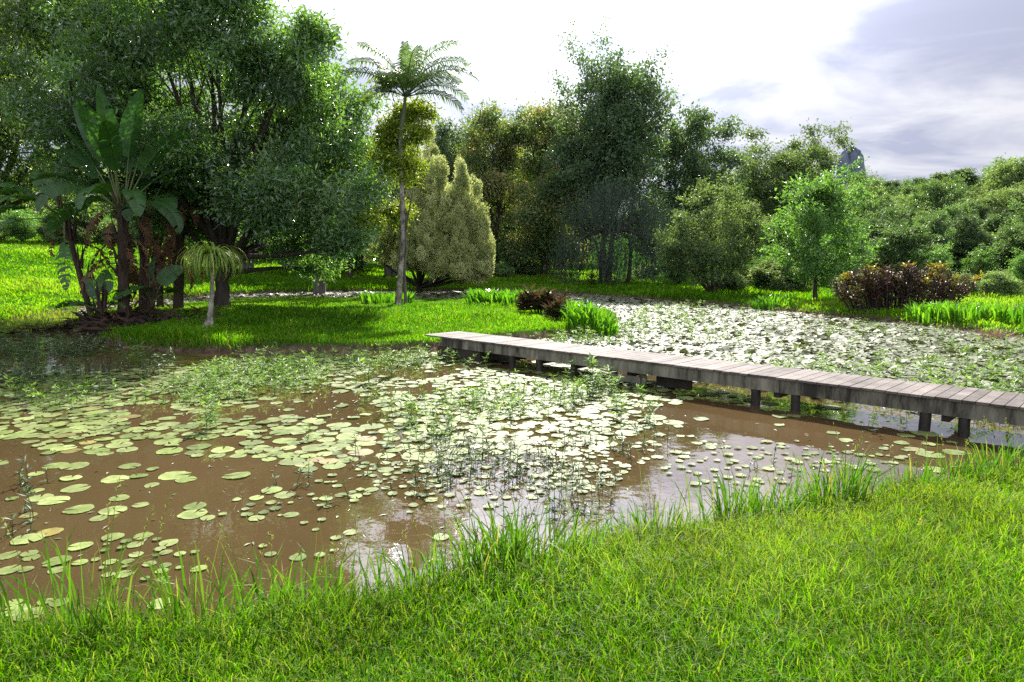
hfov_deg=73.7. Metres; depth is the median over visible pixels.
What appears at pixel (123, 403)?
lily pad
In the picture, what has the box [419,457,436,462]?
lily pad
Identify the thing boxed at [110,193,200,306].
bird of paradise
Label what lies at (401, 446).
lily pad
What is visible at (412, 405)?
water weed
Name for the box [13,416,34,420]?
lily pad
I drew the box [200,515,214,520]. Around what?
lily pad
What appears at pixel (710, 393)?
lily pad
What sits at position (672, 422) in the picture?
lily pad
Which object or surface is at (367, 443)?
lily pad
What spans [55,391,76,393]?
lily pad
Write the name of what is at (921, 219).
round tree
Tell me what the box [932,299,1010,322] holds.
strap leaved plant
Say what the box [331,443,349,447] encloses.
lily pad
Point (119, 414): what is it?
lily pad
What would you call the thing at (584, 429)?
lily pad
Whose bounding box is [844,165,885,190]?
round tree
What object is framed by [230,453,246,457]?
lily pad
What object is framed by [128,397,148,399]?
lily pad
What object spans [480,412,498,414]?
lily pad
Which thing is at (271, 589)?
grass tuft
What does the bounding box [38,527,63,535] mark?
lily pad
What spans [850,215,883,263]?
round tree
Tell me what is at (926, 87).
sky
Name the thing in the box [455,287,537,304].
strap leaved plant
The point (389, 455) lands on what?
lily pad
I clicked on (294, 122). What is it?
spreading tree
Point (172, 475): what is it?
lily pad
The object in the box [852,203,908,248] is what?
round tree
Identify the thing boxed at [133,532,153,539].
lily pad
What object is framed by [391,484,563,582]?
grass tuft
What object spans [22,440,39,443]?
lily pad
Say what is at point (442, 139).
dark conifer
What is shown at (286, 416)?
lily pad
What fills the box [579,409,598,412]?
lily pad
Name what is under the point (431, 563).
grass tuft
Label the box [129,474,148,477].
lily pad
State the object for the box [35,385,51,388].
lily pad
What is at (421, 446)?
lily pad
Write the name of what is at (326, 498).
lily pad
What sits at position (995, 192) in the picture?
broad tree
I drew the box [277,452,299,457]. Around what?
lily pad
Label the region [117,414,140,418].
lily pad
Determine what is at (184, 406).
lily pad
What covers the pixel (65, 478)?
lily pad
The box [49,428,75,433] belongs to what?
lily pad
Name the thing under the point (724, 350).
leaf cover
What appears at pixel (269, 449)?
lily pad
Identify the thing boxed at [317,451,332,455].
lily pad
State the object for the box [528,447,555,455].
lily pad
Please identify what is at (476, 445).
lily pad
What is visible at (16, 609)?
lily pad
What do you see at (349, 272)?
oval tree
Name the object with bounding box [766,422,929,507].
grass tuft
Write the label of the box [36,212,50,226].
bushy tree
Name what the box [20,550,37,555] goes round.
lily pad
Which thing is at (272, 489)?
lily pad
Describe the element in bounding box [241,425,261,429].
lily pad
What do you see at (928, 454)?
lily pad
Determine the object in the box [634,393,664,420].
water weed
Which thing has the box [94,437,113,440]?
lily pad
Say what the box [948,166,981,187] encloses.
tree
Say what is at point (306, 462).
lily pad
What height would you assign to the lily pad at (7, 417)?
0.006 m
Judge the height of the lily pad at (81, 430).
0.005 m
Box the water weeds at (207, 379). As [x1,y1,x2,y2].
[0,341,650,443]
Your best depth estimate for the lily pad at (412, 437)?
8.47 m
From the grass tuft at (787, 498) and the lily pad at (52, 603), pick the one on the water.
the lily pad at (52, 603)
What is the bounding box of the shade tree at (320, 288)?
[239,97,405,293]
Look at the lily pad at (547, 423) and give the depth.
9.18 m
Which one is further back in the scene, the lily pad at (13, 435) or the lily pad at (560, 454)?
the lily pad at (13, 435)
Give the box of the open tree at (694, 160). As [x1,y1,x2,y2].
[637,99,753,272]
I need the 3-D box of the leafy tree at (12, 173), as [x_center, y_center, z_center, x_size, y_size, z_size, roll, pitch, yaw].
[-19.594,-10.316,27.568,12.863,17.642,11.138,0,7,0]
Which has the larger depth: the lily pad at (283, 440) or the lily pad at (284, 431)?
the lily pad at (284, 431)
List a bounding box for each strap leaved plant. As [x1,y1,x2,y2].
[357,290,415,303]
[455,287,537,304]
[557,297,621,337]
[748,295,793,310]
[903,298,965,324]
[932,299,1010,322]
[977,301,1023,323]
[1010,299,1023,326]
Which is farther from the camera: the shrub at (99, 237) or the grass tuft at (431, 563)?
the shrub at (99, 237)
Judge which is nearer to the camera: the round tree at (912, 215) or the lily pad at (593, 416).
the lily pad at (593, 416)
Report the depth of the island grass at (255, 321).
19.85 m
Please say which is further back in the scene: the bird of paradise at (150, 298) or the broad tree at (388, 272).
the broad tree at (388, 272)
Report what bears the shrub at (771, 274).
on the ground at (414, 344)
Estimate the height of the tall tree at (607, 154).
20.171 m
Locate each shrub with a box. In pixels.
[0,221,12,239]
[33,221,95,243]
[91,216,139,243]
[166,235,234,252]
[492,262,514,276]
[518,261,545,274]
[634,261,662,277]
[708,268,748,291]
[734,262,758,285]
[747,252,813,291]
[785,246,838,286]
[827,258,982,310]
[831,276,863,297]
[934,269,979,294]
[976,267,1023,296]
[977,268,1020,291]
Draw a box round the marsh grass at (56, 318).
[0,307,79,335]
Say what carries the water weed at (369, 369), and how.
in the water
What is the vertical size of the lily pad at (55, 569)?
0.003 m
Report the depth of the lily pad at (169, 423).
9.13 m
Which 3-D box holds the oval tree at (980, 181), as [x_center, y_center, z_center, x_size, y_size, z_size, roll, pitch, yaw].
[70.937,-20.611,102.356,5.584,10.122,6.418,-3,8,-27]
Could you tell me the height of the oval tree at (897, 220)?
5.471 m
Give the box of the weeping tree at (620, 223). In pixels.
[543,173,690,284]
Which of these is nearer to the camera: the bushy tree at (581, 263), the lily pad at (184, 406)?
the lily pad at (184, 406)
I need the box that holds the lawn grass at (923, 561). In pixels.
[0,456,1023,681]
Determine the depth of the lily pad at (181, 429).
8.87 m
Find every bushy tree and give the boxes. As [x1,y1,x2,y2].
[0,207,40,240]
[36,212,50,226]
[432,94,550,264]
[495,87,593,274]
[573,251,590,270]
[666,249,691,283]
[846,256,880,278]
[900,247,957,289]
[925,241,953,276]
[957,246,1001,282]
[966,211,996,225]
[1004,247,1023,289]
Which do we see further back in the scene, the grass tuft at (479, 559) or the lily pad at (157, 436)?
the lily pad at (157, 436)
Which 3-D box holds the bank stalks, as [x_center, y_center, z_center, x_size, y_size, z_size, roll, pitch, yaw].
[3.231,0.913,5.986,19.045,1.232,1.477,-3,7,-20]
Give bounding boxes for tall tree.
[531,15,684,277]
[722,117,855,253]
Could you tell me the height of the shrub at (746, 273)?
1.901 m
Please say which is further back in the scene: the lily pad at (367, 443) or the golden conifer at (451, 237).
the golden conifer at (451, 237)
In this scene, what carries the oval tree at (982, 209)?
on the ground at (414, 344)
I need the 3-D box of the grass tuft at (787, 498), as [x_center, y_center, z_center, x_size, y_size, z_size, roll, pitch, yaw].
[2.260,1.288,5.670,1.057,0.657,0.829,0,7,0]
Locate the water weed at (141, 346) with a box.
[125,340,152,363]
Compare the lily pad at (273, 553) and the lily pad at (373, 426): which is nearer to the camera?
the lily pad at (273, 553)
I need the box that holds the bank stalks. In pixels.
[5,436,1019,638]
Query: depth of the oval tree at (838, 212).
107.51 m
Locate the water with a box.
[0,292,1023,627]
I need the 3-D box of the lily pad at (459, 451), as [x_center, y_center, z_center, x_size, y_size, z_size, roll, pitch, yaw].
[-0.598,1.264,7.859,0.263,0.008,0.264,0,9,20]
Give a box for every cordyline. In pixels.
[511,284,574,313]
[540,294,566,320]
[586,272,597,283]
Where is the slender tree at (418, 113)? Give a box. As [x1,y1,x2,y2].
[328,64,442,303]
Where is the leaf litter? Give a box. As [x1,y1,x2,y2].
[0,299,233,343]
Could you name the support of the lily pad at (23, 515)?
on the water
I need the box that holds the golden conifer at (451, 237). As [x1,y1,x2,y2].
[363,127,495,291]
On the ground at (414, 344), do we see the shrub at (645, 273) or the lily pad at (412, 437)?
the shrub at (645, 273)
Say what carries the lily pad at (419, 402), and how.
on the water
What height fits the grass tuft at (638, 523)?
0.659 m
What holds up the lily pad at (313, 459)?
on the water
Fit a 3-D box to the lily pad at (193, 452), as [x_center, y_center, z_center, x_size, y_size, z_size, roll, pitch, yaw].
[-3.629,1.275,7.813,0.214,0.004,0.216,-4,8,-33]
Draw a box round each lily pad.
[0,415,18,418]
[0,430,13,433]
[0,433,26,438]
[0,460,8,464]
[0,550,20,559]
[0,564,21,573]
[1,604,30,615]
[5,599,22,605]
[10,533,44,544]
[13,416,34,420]
[13,607,42,620]
[14,422,38,426]
[16,430,36,433]
[17,566,33,571]
[19,512,37,517]
[20,424,48,429]
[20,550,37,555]
[21,433,43,437]
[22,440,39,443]
[22,554,40,560]
[27,402,49,405]
[27,493,53,501]
[28,471,44,475]
[29,488,44,492]
[31,413,50,416]
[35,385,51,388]
[37,394,60,397]
[37,444,63,449]
[37,496,69,504]
[37,598,52,604]
[38,434,56,437]
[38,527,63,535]
[42,462,68,467]
[42,555,71,565]
[47,566,66,572]
[49,421,67,424]
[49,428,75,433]
[49,598,68,606]
[50,445,76,450]
[54,433,75,437]
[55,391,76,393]
[60,448,81,452]
[60,462,89,469]
[60,475,82,480]
[60,484,90,492]
[62,504,93,513]
[66,422,83,425]
[68,542,93,549]
[69,425,86,428]
[71,559,87,564]
[72,428,90,432]
[79,440,96,443]
[80,406,101,410]
[82,419,108,424]
[83,410,108,414]
[83,444,103,448]
[83,448,109,453]
[89,515,107,520]
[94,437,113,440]
[96,451,113,455]
[98,506,126,514]
[101,475,129,482]
[101,533,124,540]
[103,559,117,563]
[105,442,132,447]
[107,412,130,416]
[109,418,127,421]
[109,494,129,500]
[111,439,129,442]
[114,570,133,577]
[115,402,134,405]
[116,447,137,451]
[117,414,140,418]
[118,463,140,468]
[120,433,140,437]
[121,559,132,563]
[123,427,145,431]
[127,542,143,547]
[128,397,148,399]
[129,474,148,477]
[129,551,143,556]
[132,502,148,506]
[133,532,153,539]
[135,400,155,403]
[142,561,156,565]
[144,432,160,435]
[144,482,159,487]
[147,598,169,608]
[148,434,166,438]
[154,438,182,444]
[155,568,168,572]
[156,422,179,426]
[156,447,182,453]
[158,416,175,419]
[158,471,190,479]
[159,539,177,545]
[159,549,171,554]
[160,562,171,567]
[170,405,189,407]
[171,424,188,428]
[173,428,189,431]
[174,551,185,555]
[175,476,195,482]
[177,509,207,518]
[182,432,198,435]
[183,502,206,509]
[184,450,203,454]
[186,444,210,449]
[187,409,209,412]
[187,421,208,425]
[190,565,206,571]
[195,434,218,439]
[200,429,224,433]
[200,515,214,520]
[208,453,225,457]
[211,446,234,452]
[214,418,231,421]
[222,399,242,402]
[222,472,250,478]
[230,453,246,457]
[235,430,254,435]
[235,449,249,452]
[239,440,263,444]
[241,404,259,407]
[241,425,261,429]
[248,515,264,520]
[249,495,263,499]
[252,445,270,449]
[252,454,267,457]
[259,396,276,399]
[261,457,276,460]
[261,486,281,493]
[264,417,284,421]
[264,447,282,451]
[264,551,275,555]
[266,451,283,455]
[269,429,295,434]
[270,426,287,429]
[272,438,296,443]
[274,491,295,498]
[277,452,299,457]
[278,457,305,464]
[279,414,297,418]
[280,445,296,449]
[281,419,296,422]
[283,512,298,516]
[287,426,306,429]
[287,441,301,444]
[289,553,306,559]
[295,461,313,466]
[298,466,317,471]
[300,454,316,457]
[301,444,328,450]
[302,418,323,422]
[302,435,320,439]
[307,432,323,435]
[307,457,324,461]
[317,437,334,441]
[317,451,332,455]
[318,458,337,463]
[319,496,332,499]
[322,462,345,468]
[326,422,350,427]
[327,447,341,450]
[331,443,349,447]
[334,493,346,496]
[336,433,360,439]
[337,439,353,442]
[338,456,357,462]
[340,427,364,432]
[343,529,357,534]
[346,446,360,449]
[347,449,373,455]
[349,493,361,497]
[354,440,375,445]
[356,436,376,440]
[360,423,383,428]
[364,487,378,491]
[372,399,389,402]
[376,453,395,457]
[377,467,393,471]
[378,428,397,432]
[381,407,399,410]
[383,436,399,440]
[386,448,402,451]
[394,418,410,422]
[395,444,413,448]
[401,452,427,459]
[403,431,421,434]
[406,435,422,438]
[414,444,430,448]
[415,401,430,404]
[416,428,430,431]
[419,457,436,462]
[425,451,445,456]
[425,497,436,501]
[434,533,448,539]
[437,442,455,446]
[443,454,456,458]
[444,399,461,402]
[449,448,469,453]
[452,432,470,436]
[456,415,473,418]
[469,419,491,424]
[469,427,491,432]
[470,444,481,447]
[471,415,488,418]
[471,433,492,437]
[471,438,485,442]
[474,490,486,494]
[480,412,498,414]
[483,443,498,448]
[488,423,512,428]
[489,450,503,453]
[491,431,508,434]
[494,412,515,416]
[496,390,511,392]
[508,440,526,444]
[508,449,523,453]
[511,436,528,439]
[513,430,533,435]
[516,423,534,428]
[517,445,531,449]
[523,421,540,424]
[526,494,538,498]
[527,406,544,409]
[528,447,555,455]
[531,436,547,440]
[540,421,558,425]
[541,426,557,428]
[547,407,563,411]
[552,451,567,455]
[566,446,579,450]
[567,451,582,454]
[568,442,582,445]
[572,420,586,423]
[574,426,593,430]
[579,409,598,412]
[581,414,602,418]
[582,485,595,488]
[588,445,605,449]
[591,435,607,439]
[592,420,608,423]
[595,427,610,431]
[597,441,617,446]
[601,412,615,416]
[612,424,628,428]
[615,430,638,435]
[621,421,637,424]
[631,403,648,406]
[638,419,655,422]
[638,424,654,427]
[643,397,660,399]
[649,415,665,419]
[663,420,683,424]
[676,396,693,399]
[702,392,719,395]
[761,402,778,404]
[820,405,841,408]
[897,433,915,436]
[904,447,924,450]
[911,431,938,436]
[915,451,944,457]
[923,466,943,471]
[942,449,965,454]
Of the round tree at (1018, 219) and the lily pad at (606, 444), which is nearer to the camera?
the lily pad at (606, 444)
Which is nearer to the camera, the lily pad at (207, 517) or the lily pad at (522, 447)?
the lily pad at (207, 517)
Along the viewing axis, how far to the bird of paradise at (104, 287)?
21.99 m
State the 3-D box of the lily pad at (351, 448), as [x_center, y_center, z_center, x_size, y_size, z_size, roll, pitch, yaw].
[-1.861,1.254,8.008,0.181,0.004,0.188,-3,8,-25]
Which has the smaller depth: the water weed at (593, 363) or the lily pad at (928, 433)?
the lily pad at (928, 433)
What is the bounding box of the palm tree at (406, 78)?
[334,40,479,304]
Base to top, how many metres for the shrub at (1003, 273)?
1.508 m
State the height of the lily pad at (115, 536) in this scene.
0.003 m
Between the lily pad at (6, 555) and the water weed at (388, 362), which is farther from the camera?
the water weed at (388, 362)
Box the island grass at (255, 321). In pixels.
[74,296,615,350]
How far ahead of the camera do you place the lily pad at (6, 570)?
4.86 m
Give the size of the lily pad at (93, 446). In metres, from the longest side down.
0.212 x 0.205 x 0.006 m
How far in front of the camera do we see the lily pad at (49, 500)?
6.26 m
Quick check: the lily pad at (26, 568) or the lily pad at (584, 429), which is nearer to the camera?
the lily pad at (26, 568)
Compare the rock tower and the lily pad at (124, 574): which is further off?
the rock tower
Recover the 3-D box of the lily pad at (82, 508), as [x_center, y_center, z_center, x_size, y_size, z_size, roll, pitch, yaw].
[-3.831,1.484,6.040,0.238,0.004,0.231,-2,7,-16]
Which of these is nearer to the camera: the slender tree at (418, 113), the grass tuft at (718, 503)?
the grass tuft at (718, 503)
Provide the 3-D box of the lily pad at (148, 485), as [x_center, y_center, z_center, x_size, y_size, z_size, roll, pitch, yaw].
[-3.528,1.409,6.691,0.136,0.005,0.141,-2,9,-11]
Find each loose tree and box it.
[701,170,757,238]
[840,177,896,227]
[896,192,923,211]
[912,210,936,225]
[915,176,955,196]
[961,187,981,198]
[962,191,975,204]
[1009,222,1023,256]
[1011,180,1023,188]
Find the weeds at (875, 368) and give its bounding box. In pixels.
[507,299,1023,411]
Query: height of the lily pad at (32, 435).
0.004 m
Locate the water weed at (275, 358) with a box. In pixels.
[269,351,294,375]
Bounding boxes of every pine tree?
[880,179,907,192]
[908,176,928,187]
[923,171,960,187]
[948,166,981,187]
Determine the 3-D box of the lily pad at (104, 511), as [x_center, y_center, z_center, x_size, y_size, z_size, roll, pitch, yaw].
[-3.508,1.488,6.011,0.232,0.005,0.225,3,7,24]
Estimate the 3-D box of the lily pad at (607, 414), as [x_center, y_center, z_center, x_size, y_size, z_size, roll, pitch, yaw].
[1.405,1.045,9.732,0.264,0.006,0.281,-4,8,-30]
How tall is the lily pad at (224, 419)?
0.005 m
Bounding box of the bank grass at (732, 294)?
[566,277,1023,333]
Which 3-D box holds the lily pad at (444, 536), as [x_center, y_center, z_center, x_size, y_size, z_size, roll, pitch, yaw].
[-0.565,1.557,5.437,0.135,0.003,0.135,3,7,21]
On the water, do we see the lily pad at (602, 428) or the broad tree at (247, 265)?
the lily pad at (602, 428)
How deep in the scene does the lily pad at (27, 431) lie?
8.76 m
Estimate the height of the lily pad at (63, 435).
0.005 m
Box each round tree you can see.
[48,195,109,241]
[619,188,673,263]
[736,179,773,262]
[765,204,786,250]
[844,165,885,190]
[845,191,889,246]
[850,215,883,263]
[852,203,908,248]
[857,219,946,283]
[873,200,909,219]
[878,199,914,227]
[888,197,900,206]
[889,175,923,196]
[900,169,971,213]
[907,201,931,219]
[913,206,948,226]
[935,199,977,222]
[944,222,989,273]
[953,183,979,196]
[978,223,1023,274]
[979,152,1023,174]
[996,194,1023,232]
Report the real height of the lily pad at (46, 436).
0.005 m
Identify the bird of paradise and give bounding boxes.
[0,158,111,313]
[29,87,204,317]
[55,269,138,320]
[74,139,207,310]
[108,256,184,314]
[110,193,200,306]
[115,112,241,307]
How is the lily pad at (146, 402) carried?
on the water
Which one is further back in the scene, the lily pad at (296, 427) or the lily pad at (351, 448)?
the lily pad at (296, 427)
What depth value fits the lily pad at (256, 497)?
6.33 m
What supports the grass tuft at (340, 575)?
on the ground at (414, 344)
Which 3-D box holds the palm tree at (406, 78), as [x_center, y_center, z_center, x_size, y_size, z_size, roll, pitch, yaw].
[-3.987,-6.252,26.414,5.664,10.562,4.470,0,7,0]
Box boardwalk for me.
[425,331,1023,437]
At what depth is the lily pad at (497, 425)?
9.06 m
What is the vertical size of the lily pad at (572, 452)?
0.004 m
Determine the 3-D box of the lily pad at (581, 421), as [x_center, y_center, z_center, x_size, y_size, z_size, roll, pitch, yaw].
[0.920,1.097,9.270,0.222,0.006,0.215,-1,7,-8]
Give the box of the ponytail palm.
[175,241,249,328]
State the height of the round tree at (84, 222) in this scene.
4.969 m
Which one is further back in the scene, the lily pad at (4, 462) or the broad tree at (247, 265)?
the broad tree at (247, 265)
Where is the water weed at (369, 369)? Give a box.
[353,354,378,383]
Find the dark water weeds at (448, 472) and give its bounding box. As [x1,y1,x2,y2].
[0,380,1016,538]
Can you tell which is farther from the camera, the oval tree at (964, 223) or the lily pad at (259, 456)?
the oval tree at (964, 223)
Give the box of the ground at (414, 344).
[0,212,1023,681]
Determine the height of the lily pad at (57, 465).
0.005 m
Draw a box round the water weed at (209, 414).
[196,394,227,429]
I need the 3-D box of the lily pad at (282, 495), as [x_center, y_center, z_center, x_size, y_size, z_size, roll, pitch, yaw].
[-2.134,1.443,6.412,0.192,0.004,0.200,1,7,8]
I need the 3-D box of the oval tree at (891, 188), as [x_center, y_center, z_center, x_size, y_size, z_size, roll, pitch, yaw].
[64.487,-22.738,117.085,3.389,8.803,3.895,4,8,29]
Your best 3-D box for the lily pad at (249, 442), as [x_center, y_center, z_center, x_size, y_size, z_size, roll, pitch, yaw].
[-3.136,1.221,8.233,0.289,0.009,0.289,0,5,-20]
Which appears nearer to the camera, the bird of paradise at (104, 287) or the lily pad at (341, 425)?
the lily pad at (341, 425)
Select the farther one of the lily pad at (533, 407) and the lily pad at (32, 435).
the lily pad at (533, 407)
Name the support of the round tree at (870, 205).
on the ground at (414, 344)
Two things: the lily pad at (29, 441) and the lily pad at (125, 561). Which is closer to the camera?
the lily pad at (125, 561)
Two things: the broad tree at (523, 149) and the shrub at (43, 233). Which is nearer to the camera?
the shrub at (43, 233)
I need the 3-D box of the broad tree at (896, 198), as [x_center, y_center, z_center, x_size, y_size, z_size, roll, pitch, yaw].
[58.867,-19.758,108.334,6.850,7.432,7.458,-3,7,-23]
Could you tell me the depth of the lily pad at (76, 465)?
7.31 m
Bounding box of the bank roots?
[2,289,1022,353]
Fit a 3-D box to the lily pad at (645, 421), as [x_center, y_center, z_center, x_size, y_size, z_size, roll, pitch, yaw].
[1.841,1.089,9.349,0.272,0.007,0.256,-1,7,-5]
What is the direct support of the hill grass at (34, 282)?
on the ground at (414, 344)
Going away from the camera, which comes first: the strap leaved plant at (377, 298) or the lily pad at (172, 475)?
the lily pad at (172, 475)
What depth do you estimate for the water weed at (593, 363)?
11.44 m
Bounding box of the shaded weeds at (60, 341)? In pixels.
[0,329,177,384]
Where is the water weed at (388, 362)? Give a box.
[379,348,399,375]
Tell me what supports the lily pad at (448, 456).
on the water
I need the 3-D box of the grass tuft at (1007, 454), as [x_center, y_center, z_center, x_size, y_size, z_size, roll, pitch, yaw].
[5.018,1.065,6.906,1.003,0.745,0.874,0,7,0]
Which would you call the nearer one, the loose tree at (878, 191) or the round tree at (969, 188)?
the loose tree at (878, 191)
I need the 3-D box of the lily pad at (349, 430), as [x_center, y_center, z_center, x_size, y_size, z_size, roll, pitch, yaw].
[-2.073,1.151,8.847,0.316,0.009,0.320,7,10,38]
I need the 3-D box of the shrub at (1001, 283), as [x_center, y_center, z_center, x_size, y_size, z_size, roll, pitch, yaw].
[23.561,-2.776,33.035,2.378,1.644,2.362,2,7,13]
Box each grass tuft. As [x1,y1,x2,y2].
[0,473,193,643]
[105,499,355,631]
[161,523,388,620]
[232,514,400,610]
[342,495,499,597]
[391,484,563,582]
[406,459,619,572]
[459,472,625,566]
[602,474,724,540]
[666,437,826,523]
[725,457,843,519]
[757,456,874,511]
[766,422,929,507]
[858,436,968,493]
[920,434,1015,481]
[959,417,1023,470]
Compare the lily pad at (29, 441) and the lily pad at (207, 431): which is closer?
the lily pad at (29, 441)
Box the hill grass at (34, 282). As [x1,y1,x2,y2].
[0,230,687,327]
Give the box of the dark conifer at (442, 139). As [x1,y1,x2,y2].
[423,114,478,276]
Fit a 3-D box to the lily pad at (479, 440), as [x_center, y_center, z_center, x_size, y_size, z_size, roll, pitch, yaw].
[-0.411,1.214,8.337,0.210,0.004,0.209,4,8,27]
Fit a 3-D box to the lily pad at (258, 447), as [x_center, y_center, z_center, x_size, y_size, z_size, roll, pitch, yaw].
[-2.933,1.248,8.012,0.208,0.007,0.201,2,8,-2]
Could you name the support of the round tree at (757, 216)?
on the ground at (414, 344)
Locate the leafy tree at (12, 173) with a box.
[0,0,137,226]
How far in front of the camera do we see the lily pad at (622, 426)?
9.03 m
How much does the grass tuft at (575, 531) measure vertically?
0.771 m
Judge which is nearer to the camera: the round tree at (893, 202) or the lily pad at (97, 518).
the lily pad at (97, 518)
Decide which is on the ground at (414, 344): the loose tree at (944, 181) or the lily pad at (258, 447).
the loose tree at (944, 181)
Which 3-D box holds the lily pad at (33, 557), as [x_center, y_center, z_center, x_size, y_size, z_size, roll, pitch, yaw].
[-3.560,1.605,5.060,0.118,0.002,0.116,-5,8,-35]
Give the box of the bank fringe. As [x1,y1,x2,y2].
[0,445,1023,668]
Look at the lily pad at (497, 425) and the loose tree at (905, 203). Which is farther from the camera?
the loose tree at (905, 203)
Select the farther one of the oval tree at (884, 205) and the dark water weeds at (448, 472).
the oval tree at (884, 205)
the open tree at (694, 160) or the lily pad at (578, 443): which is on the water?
the lily pad at (578, 443)
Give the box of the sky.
[0,0,1023,218]
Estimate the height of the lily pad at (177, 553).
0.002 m
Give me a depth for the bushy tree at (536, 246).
58.79 m
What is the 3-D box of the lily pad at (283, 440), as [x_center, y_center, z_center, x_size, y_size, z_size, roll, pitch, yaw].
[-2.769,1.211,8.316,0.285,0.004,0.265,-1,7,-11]
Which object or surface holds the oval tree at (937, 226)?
on the ground at (414, 344)
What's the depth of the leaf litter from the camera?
20.86 m
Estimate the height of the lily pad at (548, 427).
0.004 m
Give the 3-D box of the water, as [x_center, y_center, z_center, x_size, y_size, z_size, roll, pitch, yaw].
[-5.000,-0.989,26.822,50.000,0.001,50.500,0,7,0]
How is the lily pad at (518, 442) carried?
on the water
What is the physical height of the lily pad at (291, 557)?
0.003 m
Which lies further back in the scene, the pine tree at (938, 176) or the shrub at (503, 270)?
the pine tree at (938, 176)
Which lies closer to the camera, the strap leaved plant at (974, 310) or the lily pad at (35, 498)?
the lily pad at (35, 498)
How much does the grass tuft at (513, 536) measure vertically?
0.925 m
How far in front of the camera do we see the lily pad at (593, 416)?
9.59 m
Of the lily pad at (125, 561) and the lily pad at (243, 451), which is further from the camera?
the lily pad at (243, 451)
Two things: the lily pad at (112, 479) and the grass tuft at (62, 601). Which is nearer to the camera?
the grass tuft at (62, 601)
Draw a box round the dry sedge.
[961,324,1020,341]
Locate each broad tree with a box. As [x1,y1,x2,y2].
[1,187,38,223]
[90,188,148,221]
[201,186,254,268]
[367,176,449,276]
[484,146,531,262]
[887,192,903,205]
[935,193,992,217]
[967,232,1006,258]
[969,184,1023,220]
[974,157,1023,192]
[974,168,1023,200]
[982,185,1023,200]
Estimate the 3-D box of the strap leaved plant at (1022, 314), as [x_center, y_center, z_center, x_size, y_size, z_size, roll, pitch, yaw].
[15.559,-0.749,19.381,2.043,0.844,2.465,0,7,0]
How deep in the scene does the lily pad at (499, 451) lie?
7.85 m
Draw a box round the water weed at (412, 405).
[397,388,429,422]
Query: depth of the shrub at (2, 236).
60.70 m
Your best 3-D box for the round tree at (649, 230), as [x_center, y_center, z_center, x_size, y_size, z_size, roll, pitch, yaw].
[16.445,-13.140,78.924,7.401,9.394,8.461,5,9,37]
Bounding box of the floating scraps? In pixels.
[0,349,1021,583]
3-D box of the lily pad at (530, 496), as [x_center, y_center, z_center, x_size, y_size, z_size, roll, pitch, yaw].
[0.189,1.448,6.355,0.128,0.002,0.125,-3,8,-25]
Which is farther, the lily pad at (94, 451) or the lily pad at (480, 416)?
the lily pad at (480, 416)
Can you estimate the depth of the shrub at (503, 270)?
57.08 m
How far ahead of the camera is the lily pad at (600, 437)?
8.46 m
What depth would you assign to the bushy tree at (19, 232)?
60.76 m
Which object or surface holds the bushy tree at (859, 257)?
on the ground at (414, 344)
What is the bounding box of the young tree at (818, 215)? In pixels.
[756,153,887,298]
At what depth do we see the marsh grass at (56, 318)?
23.49 m
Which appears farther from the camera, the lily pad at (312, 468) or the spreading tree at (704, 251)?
the spreading tree at (704, 251)
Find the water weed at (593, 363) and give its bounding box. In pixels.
[584,353,606,390]
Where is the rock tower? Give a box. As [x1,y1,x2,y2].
[836,146,865,187]
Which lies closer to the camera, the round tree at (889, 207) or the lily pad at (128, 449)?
the lily pad at (128, 449)
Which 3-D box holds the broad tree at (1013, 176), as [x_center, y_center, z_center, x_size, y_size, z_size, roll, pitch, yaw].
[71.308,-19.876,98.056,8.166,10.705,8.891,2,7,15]
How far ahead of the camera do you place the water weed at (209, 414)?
8.88 m
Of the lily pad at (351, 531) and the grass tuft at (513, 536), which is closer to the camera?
the grass tuft at (513, 536)
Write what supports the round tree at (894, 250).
on the ground at (414, 344)
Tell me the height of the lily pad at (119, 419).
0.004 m
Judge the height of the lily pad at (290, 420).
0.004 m
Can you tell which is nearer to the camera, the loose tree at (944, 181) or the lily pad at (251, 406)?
the lily pad at (251, 406)
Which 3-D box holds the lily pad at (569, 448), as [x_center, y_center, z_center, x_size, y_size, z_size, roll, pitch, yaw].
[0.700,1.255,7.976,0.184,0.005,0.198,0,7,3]
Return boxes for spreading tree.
[0,0,398,305]
[648,169,776,291]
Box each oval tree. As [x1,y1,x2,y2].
[317,161,386,276]
[825,186,847,240]
[853,211,894,266]
[870,196,891,210]
[885,182,898,196]
[890,214,909,229]
[922,209,955,261]
[945,210,989,274]
[969,200,992,225]
[971,174,987,196]
[977,209,1013,235]
[1012,158,1023,183]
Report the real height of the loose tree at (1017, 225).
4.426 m
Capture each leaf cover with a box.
[0,351,957,579]
[75,290,1023,414]
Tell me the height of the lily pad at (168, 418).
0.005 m
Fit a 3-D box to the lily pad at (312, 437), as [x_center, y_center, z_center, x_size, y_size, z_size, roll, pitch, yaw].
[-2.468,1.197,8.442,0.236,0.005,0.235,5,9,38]
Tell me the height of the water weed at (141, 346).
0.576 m
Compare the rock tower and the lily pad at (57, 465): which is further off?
the rock tower
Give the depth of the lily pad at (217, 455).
7.70 m
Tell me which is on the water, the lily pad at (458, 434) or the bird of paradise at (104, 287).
the lily pad at (458, 434)
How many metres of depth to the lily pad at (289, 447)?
8.02 m
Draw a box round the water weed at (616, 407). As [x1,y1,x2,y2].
[607,391,628,418]
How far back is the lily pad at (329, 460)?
7.46 m
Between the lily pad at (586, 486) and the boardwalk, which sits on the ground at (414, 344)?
the boardwalk

